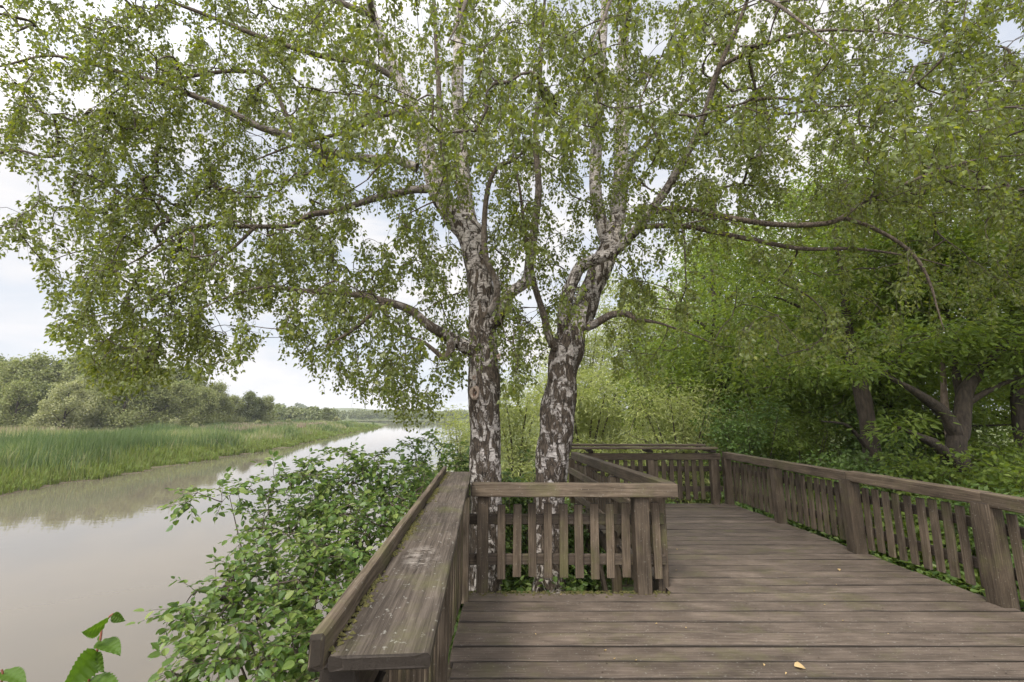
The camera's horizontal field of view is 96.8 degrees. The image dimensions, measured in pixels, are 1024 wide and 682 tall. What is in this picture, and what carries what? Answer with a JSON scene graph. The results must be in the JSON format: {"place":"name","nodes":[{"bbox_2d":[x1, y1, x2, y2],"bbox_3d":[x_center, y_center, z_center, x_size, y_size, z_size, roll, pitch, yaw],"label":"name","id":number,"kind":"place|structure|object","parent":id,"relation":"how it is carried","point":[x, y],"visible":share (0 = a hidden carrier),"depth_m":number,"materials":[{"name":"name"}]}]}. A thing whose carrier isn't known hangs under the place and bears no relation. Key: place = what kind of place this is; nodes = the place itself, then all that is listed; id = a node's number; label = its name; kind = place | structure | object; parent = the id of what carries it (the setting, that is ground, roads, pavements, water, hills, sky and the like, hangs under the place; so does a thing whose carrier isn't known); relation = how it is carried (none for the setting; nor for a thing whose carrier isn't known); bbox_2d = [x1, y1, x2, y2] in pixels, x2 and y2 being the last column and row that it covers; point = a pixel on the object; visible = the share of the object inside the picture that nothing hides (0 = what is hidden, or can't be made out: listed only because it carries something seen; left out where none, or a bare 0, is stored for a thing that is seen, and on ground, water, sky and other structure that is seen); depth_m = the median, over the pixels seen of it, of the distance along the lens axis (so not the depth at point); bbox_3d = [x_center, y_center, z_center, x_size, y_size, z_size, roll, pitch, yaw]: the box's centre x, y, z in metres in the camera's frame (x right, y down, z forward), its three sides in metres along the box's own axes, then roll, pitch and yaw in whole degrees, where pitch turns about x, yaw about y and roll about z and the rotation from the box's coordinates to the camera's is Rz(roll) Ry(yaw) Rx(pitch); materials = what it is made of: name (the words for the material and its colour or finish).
{"place":"outdoors","nodes":[
{"label":"outdoors","id":0,"kind":"place"},
{"bbox_2d":[0,666,26,681],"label":"hazel sprig","id":1,"kind":"object","parent":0,"point":[16,674],"visible":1,"depth_m":1.04,"materials":[{"name":"green plant"}]},
{"bbox_2d":[0,420,461,681],"bbox_3d":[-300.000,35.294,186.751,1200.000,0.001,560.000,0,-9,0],"label":"water","id":2,"kind":"structure","parent":0,"point":[77,558],"depth_m":16.00,"materials":[{"name":"grey liquid"}]},
{"bbox_2d":[0,408,1016,593],"bbox_3d":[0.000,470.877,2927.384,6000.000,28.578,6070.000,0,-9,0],"label":"ground","id":3,"kind":"structure","parent":0,"point":[629,586],"depth_m":47.49,"materials":[{"name":"soil"}]},
{"bbox_2d":[0,379,10,413],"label":"tree","id":4,"kind":"object","parent":3,"relation":"on","point":[2,384],"visible":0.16,"depth_m":86.30,"materials":[{"name":"green plant"}]},
{"bbox_2d":[0,353,10,375],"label":"tree","id":5,"kind":"object","parent":3,"relation":"on","point":[6,360],"visible":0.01,"depth_m":102.93,"materials":[{"name":"green plant"}]},
{"bbox_2d":[0,354,40,409],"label":"tree","id":6,"kind":"object","parent":3,"relation":"on","point":[12,365],"visible":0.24,"depth_m":97.59,"materials":[{"name":"green plant"}]},
{"bbox_2d":[0,377,42,427],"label":"tree","id":7,"kind":"object","parent":3,"relation":"on","point":[12,395],"visible":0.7,"depth_m":84.72,"materials":[{"name":"green plant"}]},
{"bbox_2d":[1,349,68,407],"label":"tree","id":8,"kind":"object","parent":3,"relation":"on","point":[42,366],"visible":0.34,"depth_m":99.44,"materials":[{"name":"green plant"}]},
{"bbox_2d":[9,380,62,425],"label":"tree","id":9,"kind":"object","parent":3,"relation":"on","point":[41,388],"visible":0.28,"depth_m":88.39,"materials":[{"name":"green plant"}]},
{"bbox_2d":[32,354,74,400],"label":"tree","id":10,"kind":"object","parent":3,"relation":"on","point":[60,365],"visible":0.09,"depth_m":103.04,"materials":[{"name":"green plant"}]},
{"bbox_2d":[23,376,102,430],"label":"willow","id":11,"kind":"object","parent":3,"relation":"on","point":[86,406],"visible":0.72,"depth_m":80.72,"materials":[{"name":"green plant"}]},
{"bbox_2d":[50,352,92,423],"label":"tree","id":12,"kind":"object","parent":3,"relation":"on","point":[73,369],"visible":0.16,"depth_m":99.95,"materials":[{"name":"green plant"}]},
{"bbox_2d":[66,359,121,401],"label":"tree","id":13,"kind":"object","parent":3,"relation":"on","point":[87,376],"visible":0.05,"depth_m":97.10,"materials":[{"name":"green plant"}]},
{"bbox_2d":[65,612,125,681],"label":"hazel sprig","id":14,"kind":"object","parent":3,"relation":"on","point":[88,665],"visible":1,"depth_m":1.04,"materials":[{"name":"green plant"}]},
{"bbox_2d":[74,376,120,429],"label":"tree","id":15,"kind":"object","parent":3,"relation":"on","point":[96,389],"visible":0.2,"depth_m":85.79,"materials":[{"name":"green plant"}]},
{"bbox_2d":[94,367,155,430],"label":"tree","id":16,"kind":"object","parent":3,"relation":"on","point":[122,419],"visible":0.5,"depth_m":85.24,"materials":[{"name":"green plant"}]},
{"bbox_2d":[126,395,141,414],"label":"tree","id":17,"kind":"object","parent":3,"relation":"on","point":[135,402],"visible":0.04,"depth_m":92.33,"materials":[{"name":"green plant"}]},
{"bbox_2d":[133,375,177,426],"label":"tree","id":18,"kind":"object","parent":3,"relation":"on","point":[160,396],"visible":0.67,"depth_m":90.66,"materials":[{"name":"green plant"}]},
{"bbox_2d":[129,363,182,405],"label":"tree","id":19,"kind":"object","parent":3,"relation":"on","point":[172,378],"visible":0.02,"depth_m":107.58,"materials":[{"name":"green plant"}]},
{"bbox_2d":[0,421,326,432],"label":"reed plumes","id":20,"kind":"object","parent":3,"relation":"on","point":[298,424],"visible":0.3,"depth_m":86.44,"materials":[{"name":"green plant"}]},
{"bbox_2d":[157,395,178,419],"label":"tree","id":21,"kind":"object","parent":3,"relation":"on","point":[165,409],"visible":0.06,"depth_m":96.66,"materials":[{"name":"green plant"}]},
{"bbox_2d":[165,417,182,427],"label":"bush","id":22,"kind":"object","parent":3,"relation":"on","point":[175,421],"visible":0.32,"depth_m":88.56,"materials":[{"name":"green plant"}]},
{"bbox_2d":[154,379,207,426],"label":"tree","id":23,"kind":"object","parent":3,"relation":"on","point":[186,391],"visible":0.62,"depth_m":96.97,"materials":[{"name":"green plant"}]},
{"bbox_2d":[167,364,202,419],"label":"tree","id":24,"kind":"object","parent":3,"relation":"on","point":[180,375],"visible":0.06,"depth_m":111.70,"materials":[{"name":"green plant"}]},
{"bbox_2d":[0,418,377,480],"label":"reeds","id":25,"kind":"object","parent":3,"relation":"on","point":[128,436],"visible":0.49,"depth_m":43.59,"materials":[{"name":"green plant"}]},
{"bbox_2d":[0,423,382,494],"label":"sedge","id":26,"kind":"object","parent":3,"relation":"on","point":[28,480],"visible":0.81,"depth_m":41.85,"materials":[{"name":"green plant"}]},
{"bbox_2d":[184,385,222,425],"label":"tree","id":27,"kind":"object","parent":3,"relation":"on","point":[211,400],"visible":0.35,"depth_m":103.01,"materials":[{"name":"green plant"}]},
{"bbox_2d":[187,369,226,422],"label":"tree","id":28,"kind":"object","parent":3,"relation":"on","point":[205,384],"visible":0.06,"depth_m":118.82,"materials":[{"name":"green plant"}]},
{"bbox_2d":[206,379,230,423],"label":"tree","id":29,"kind":"object","parent":3,"relation":"on","point":[222,393],"visible":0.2,"depth_m":122.56,"materials":[{"name":"green plant"}]},
{"bbox_2d":[219,393,236,422],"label":"tree","id":30,"kind":"object","parent":3,"relation":"on","point":[227,403],"visible":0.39,"depth_m":124.86,"materials":[{"name":"green plant"}]},
{"bbox_2d":[229,394,245,422],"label":"tree","id":31,"kind":"object","parent":3,"relation":"on","point":[235,399],"visible":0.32,"depth_m":132.45,"materials":[{"name":"green plant"}]},
{"bbox_2d":[234,390,260,422],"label":"tree","id":32,"kind":"object","parent":3,"relation":"on","point":[250,398],"visible":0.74,"depth_m":136.11,"materials":[{"name":"green plant"}]},
{"bbox_2d":[248,395,266,421],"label":"tree","id":33,"kind":"object","parent":3,"relation":"on","point":[261,404],"visible":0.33,"depth_m":140.48,"materials":[{"name":"green plant"}]},
{"bbox_2d":[256,394,279,421],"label":"tree","id":34,"kind":"object","parent":3,"relation":"on","point":[269,400],"visible":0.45,"depth_m":144.48,"materials":[{"name":"green plant"}]},
{"bbox_2d":[233,403,339,420],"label":"woods","id":35,"kind":"object","parent":3,"relation":"on","point":[311,413],"visible":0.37,"depth_m":226.66,"materials":[{"name":"green plant"}]},
{"bbox_2d":[125,437,465,681],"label":"hazel shrub","id":36,"kind":"object","parent":3,"relation":"on","point":[302,616],"visible":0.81,"depth_m":3.39,"materials":[{"name":"green plant"}]},
{"bbox_2d":[0,0,646,592],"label":"birch tree","id":37,"kind":"object","parent":3,"relation":"on","point":[490,304],"visible":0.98,"depth_m":5.39,"materials":[{"name":"green plant"}]},
{"bbox_2d":[319,407,331,420],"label":"tree","id":38,"kind":"object","parent":3,"relation":"on","point":[325,414],"visible":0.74,"depth_m":186.48,"materials":[{"name":"green plant"}]},
{"bbox_2d":[387,428,470,638],"bbox_3d":[-0.986,3.150,6.774,1.794,3.623,1.692,-7,-12,38],"label":"dogwood shrub","id":39,"kind":"object","parent":3,"relation":"on","point":[417,446],"visible":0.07,"depth_m":7.01,"materials":[{"name":"green plant"}]},
{"bbox_2d":[414,402,513,472],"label":"willow bush","id":40,"kind":"object","parent":3,"relation":"on","point":[458,438],"visible":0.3,"depth_m":14.93,"materials":[{"name":"green plant"}]},
{"bbox_2d":[467,375,544,481],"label":"willow bush","id":41,"kind":"object","parent":3,"relation":"on","point":[508,413],"visible":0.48,"depth_m":19.54,"materials":[{"name":"green plant"}]},
{"bbox_2d":[501,446,535,592],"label":"dogwood shrub","id":42,"kind":"object","parent":3,"relation":"on","point":[509,503],"visible":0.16,"depth_m":6.52,"materials":[{"name":"green plant"}]},
{"bbox_2d":[273,402,784,419],"bbox_3d":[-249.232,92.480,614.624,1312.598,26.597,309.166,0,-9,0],"label":"distant woods","id":43,"kind":"object","parent":3,"relation":"on","point":[363,414],"visible":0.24,"depth_m":488.37,"materials":[{"name":"green plant"}]},
{"bbox_2d":[530,499,611,593],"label":"dogwood shrub","id":44,"kind":"object","parent":3,"relation":"on","point":[571,546],"visible":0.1,"depth_m":7.05,"materials":[{"name":"green plant"}]},
{"bbox_2d":[504,358,644,500],"bbox_3d":[2.572,3.326,17.127,6.178,5.890,6.424,0,-9,0],"label":"willow bush","id":45,"kind":"object","parent":3,"relation":"on","point":[596,413],"visible":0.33,"depth_m":16.70,"materials":[{"name":"green plant"}]},
{"bbox_2d":[528,311,629,465],"bbox_3d":[3.998,2.622,25.853,6.248,9.525,6.428,0,-9,0],"label":"willow bush","id":46,"kind":"object","parent":3,"relation":"on","point":[592,340],"visible":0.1,"depth_m":25.42,"materials":[{"name":"green plant"}]},
{"bbox_2d":[579,272,708,472],"bbox_3d":[6.511,1.443,23.070,7.279,10.643,7.199,0,-9,0],"label":"willow bush","id":47,"kind":"object","parent":3,"relation":"on","point":[620,342],"visible":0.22,"depth_m":22.33,"materials":[{"name":"green plant"}]},
{"bbox_2d":[600,371,756,503],"bbox_3d":[4.958,3.062,13.306,4.680,4.772,4.720,0,-9,0],"label":"willow bush","id":48,"kind":"object","parent":3,"relation":"on","point":[661,408],"visible":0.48,"depth_m":13.17,"materials":[{"name":"green plant"}]},
{"bbox_2d":[657,256,769,452],"bbox_3d":[13.917,0.699,31.846,12.320,14.529,11.136,-7,-12,36],"label":"woodland tree","id":49,"kind":"object","parent":3,"relation":"on","point":[692,304],"visible":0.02,"depth_m":31.54,"materials":[{"name":"green plant"}]},
{"bbox_2d":[632,237,825,446],"bbox_3d":[10.290,0.531,22.784,10.424,12.294,9.423,-1,-9,8],"label":"woodland tree","id":50,"kind":"object","parent":3,"relation":"on","point":[706,334],"visible":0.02,"depth_m":22.30,"materials":[{"name":"green plant"}]},
{"bbox_2d":[447,503,1023,681],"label":"wooden deck","id":51,"kind":"structure","parent":3,"relation":"on","point":[746,595],"depth_m":3.66,"materials":[{"name":"brown wood"}]},
{"bbox_2d":[307,466,470,681],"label":"shelf railing","id":52,"kind":"object","parent":51,"relation":"on","point":[391,615],"visible":1,"depth_m":1.52,"materials":[{"name":"brown wood"}]},
{"bbox_2d":[469,482,677,594],"bbox_3d":[0.546,1.893,4.399,2.096,1.020,0.257,0,-9,0],"label":"short railing","id":53,"kind":"object","parent":51,"relation":"on","point":[641,558],"visible":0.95,"depth_m":4.41,"materials":[{"name":"brown wood"}]},
{"bbox_2d":[568,452,674,593],"bbox_3d":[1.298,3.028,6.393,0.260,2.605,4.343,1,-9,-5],"label":"side railing","id":54,"kind":"object","parent":51,"relation":"attached to","point":[581,473],"visible":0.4,"depth_m":5.97,"materials":[{"name":"brown wood"}]},
{"bbox_2d":[571,444,722,504],"bbox_3d":[2.594,2.559,8.791,2.931,1.105,0.439,0,-9,0],"label":"end railing","id":55,"kind":"object","parent":51,"relation":"on","point":[713,468],"visible":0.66,"depth_m":8.72,"materials":[{"name":"brown wood"}]},
{"bbox_2d":[794,662,805,668],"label":"fallen leaf","id":56,"kind":"object","parent":51,"relation":"on","point":[797,664],"visible":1,"depth_m":3.02,"materials":[{"name":"beige plant"}]},
{"bbox_2d":[721,452,1023,610],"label":"long railing","id":57,"kind":"object","parent":51,"relation":"on","point":[999,574],"visible":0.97,"depth_m":5.04,"materials":[{"name":"brown wood"}]},
{"bbox_2d":[448,480,1023,662],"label":"undergrowth","id":58,"kind":"object","parent":3,"relation":"on","point":[581,587],"visible":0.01,"depth_m":6.00,"materials":[{"name":"green plant"}]},
{"bbox_2d":[584,198,895,485],"bbox_3d":[7.392,0.062,15.874,9.477,11.176,8.566,0,-9,0],"label":"woodland tree","id":59,"kind":"object","parent":3,"relation":"on","point":[681,368],"visible":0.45,"depth_m":15.59,"materials":[{"name":"green plant"}]},
{"bbox_2d":[467,0,1023,593],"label":"birch tree","id":60,"kind":"object","parent":3,"relation":"on","point":[1003,196],"visible":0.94,"depth_m":5.38,"materials":[{"name":"green plant"}]},
{"bbox_2d":[687,391,809,503],"bbox_3d":[6.240,3.108,11.945,2.961,3.541,2.822,-5,-11,29],"label":"elder shrub","id":61,"kind":"object","parent":3,"relation":"on","point":[738,438],"visible":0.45,"depth_m":11.99,"materials":[{"name":"green plant"}]},
{"bbox_2d":[677,230,853,448],"bbox_3d":[15.530,0.117,24.725,10.280,13.412,11.372,-8,-12,40],"label":"woodland tree","id":62,"kind":"object","parent":3,"relation":"on","point":[793,312],"depth_m":24.38,"materials":[{"name":"green plant"}]},
{"bbox_2d":[721,475,833,538],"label":"elder shrub","id":63,"kind":"object","parent":3,"relation":"on","point":[753,509],"visible":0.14,"depth_m":9.14,"materials":[{"name":"green plant"}]},
{"bbox_2d":[726,397,859,495],"bbox_3d":[8.181,3.306,13.435,3.672,3.396,3.510,0,-9,0],"label":"understory shrub","id":64,"kind":"object","parent":3,"relation":"on","point":[794,428],"visible":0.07,"depth_m":13.43,"materials":[{"name":"green plant"}]},
{"bbox_2d":[740,413,850,502],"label":"elder shrub","id":65,"kind":"object","parent":3,"relation":"on","point":[803,447],"visible":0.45,"depth_m":11.96,"materials":[{"name":"green plant"}]},
{"bbox_2d":[790,463,900,561],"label":"elder shrub","id":66,"kind":"object","parent":3,"relation":"on","point":[831,535],"visible":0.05,"depth_m":8.47,"materials":[{"name":"green plant"}]},
{"bbox_2d":[684,117,1013,491],"bbox_3d":[7.844,-0.511,11.220,7.180,10.319,5.386,0,-9,0],"label":"ash tree","id":67,"kind":"object","parent":3,"relation":"on","point":[863,400],"visible":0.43,"depth_m":10.78,"materials":[{"name":"green plant"}]},
{"bbox_2d":[782,442,919,532],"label":"elder shrub","id":68,"kind":"object","parent":3,"relation":"on","point":[848,466],"visible":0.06,"depth_m":9.35,"materials":[{"name":"green plant"}]},
{"bbox_2d":[747,206,1008,456],"bbox_3d":[12.959,-0.352,16.468,8.995,11.735,9.950,-6,-11,32],"label":"woodland tree","id":69,"kind":"object","parent":3,"relation":"on","point":[998,405],"visible":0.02,"depth_m":15.57,"materials":[{"name":"green plant"}]},
{"bbox_2d":[741,216,1023,489],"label":"woodland tree","id":70,"kind":"object","parent":3,"relation":"on","point":[884,395],"visible":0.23,"depth_m":12.30,"materials":[{"name":"green plant"}]},
{"bbox_2d":[817,402,971,480],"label":"elder shrub","id":71,"kind":"object","parent":3,"relation":"on","point":[859,445],"visible":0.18,"depth_m":12.13,"materials":[{"name":"green plant"}]},
{"bbox_2d":[816,112,1023,485],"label":"maple tree","id":72,"kind":"object","parent":3,"relation":"on","point":[956,424],"visible":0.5,"depth_m":9.09,"materials":[{"name":"green plant"}]},
{"bbox_2d":[828,491,1014,595],"bbox_3d":[6.363,3.150,6.993,2.305,1.774,2.247,4,-10,-25],"label":"elder shrub","id":73,"kind":"object","parent":3,"relation":"on","point":[917,532],"visible":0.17,"depth_m":6.71,"materials":[{"name":"green plant"}]},
{"bbox_2d":[869,444,992,504],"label":"elder shrub","id":74,"kind":"object","parent":3,"relation":"on","point":[931,472],"visible":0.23,"depth_m":8.57,"materials":[{"name":"green plant"}]},
{"bbox_2d":[877,212,1017,436],"bbox_3d":[9.869,0.729,10.058,2.598,7.398,2.472,-5,-11,29],"label":"young tree","id":75,"kind":"object","parent":3,"relation":"on","point":[944,400],"visible":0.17,"depth_m":9.99,"materials":[{"name":"green plant"}]},
{"bbox_2d":[900,394,1013,480],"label":"understory shrub","id":76,"kind":"object","parent":3,"relation":"on","point":[980,421],"visible":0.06,"depth_m":13.39,"materials":[{"name":"green plant"}]},
{"bbox_2d":[900,479,1023,601],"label":"elder shrub","id":77,"kind":"object","parent":3,"relation":"on","point":[1020,517],"visible":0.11,"depth_m":6.62,"materials":[{"name":"green plant"}]},
{"bbox_2d":[920,209,1022,445],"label":"woodland tree","id":78,"kind":"object","parent":3,"relation":"on","point":[1005,397],"visible":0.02,"depth_m":16.04,"materials":[{"name":"green plant"}]},
{"bbox_2d":[933,81,1023,452],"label":"tall tree","id":79,"kind":"object","parent":3,"relation":"on","point":[1018,418],"visible":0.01,"depth_m":10.65,"materials":[{"name":"green plant"}]},
{"bbox_2d":[946,276,1010,436],"bbox_3d":[23.394,-0.635,20.199,10.280,13.412,11.372,3,-10,-16],"label":"woodland tree","id":80,"kind":"object","parent":3,"relation":"on","point":[1001,430],"visible":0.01,"depth_m":20.96,"materials":[{"name":"green plant"}]},
{"bbox_2d":[938,447,1023,553],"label":"elder shrub","id":81,"kind":"object","parent":3,"relation":"on","point":[1014,477],"visible":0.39,"depth_m":7.46,"materials":[{"name":"green plant"}]},
{"bbox_2d":[959,228,1023,444],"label":"woodland tree","id":82,"kind":"object","parent":3,"relation":"on","point":[1004,401],"visible":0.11,"depth_m":11.31,"materials":[{"name":"green plant"}]},
{"bbox_2d":[968,423,1023,487],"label":"elder shrub","id":83,"kind":"object","parent":3,"relation":"on","point":[1009,447],"visible":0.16,"depth_m":9.13,"materials":[{"name":"green plant"}]},
{"bbox_2d":[984,545,1023,611],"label":"elder shrub","id":84,"kind":"object","parent":3,"relation":"on","point":[1021,603],"visible":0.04,"depth_m":5.21,"materials":[{"name":"green plant"}]},
{"bbox_2d":[0,0,1023,411],"label":"sky","id":85,"kind":"structure","parent":0,"point":[23,323],"materials":[{"name":"white"}]},
{"bbox_2d":[507,460,1023,601],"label":"bank grass","id":86,"kind":"structure","parent":0,"point":[701,500],"depth_m":13.68,"materials":[{"name":"green plant"}]}
]}

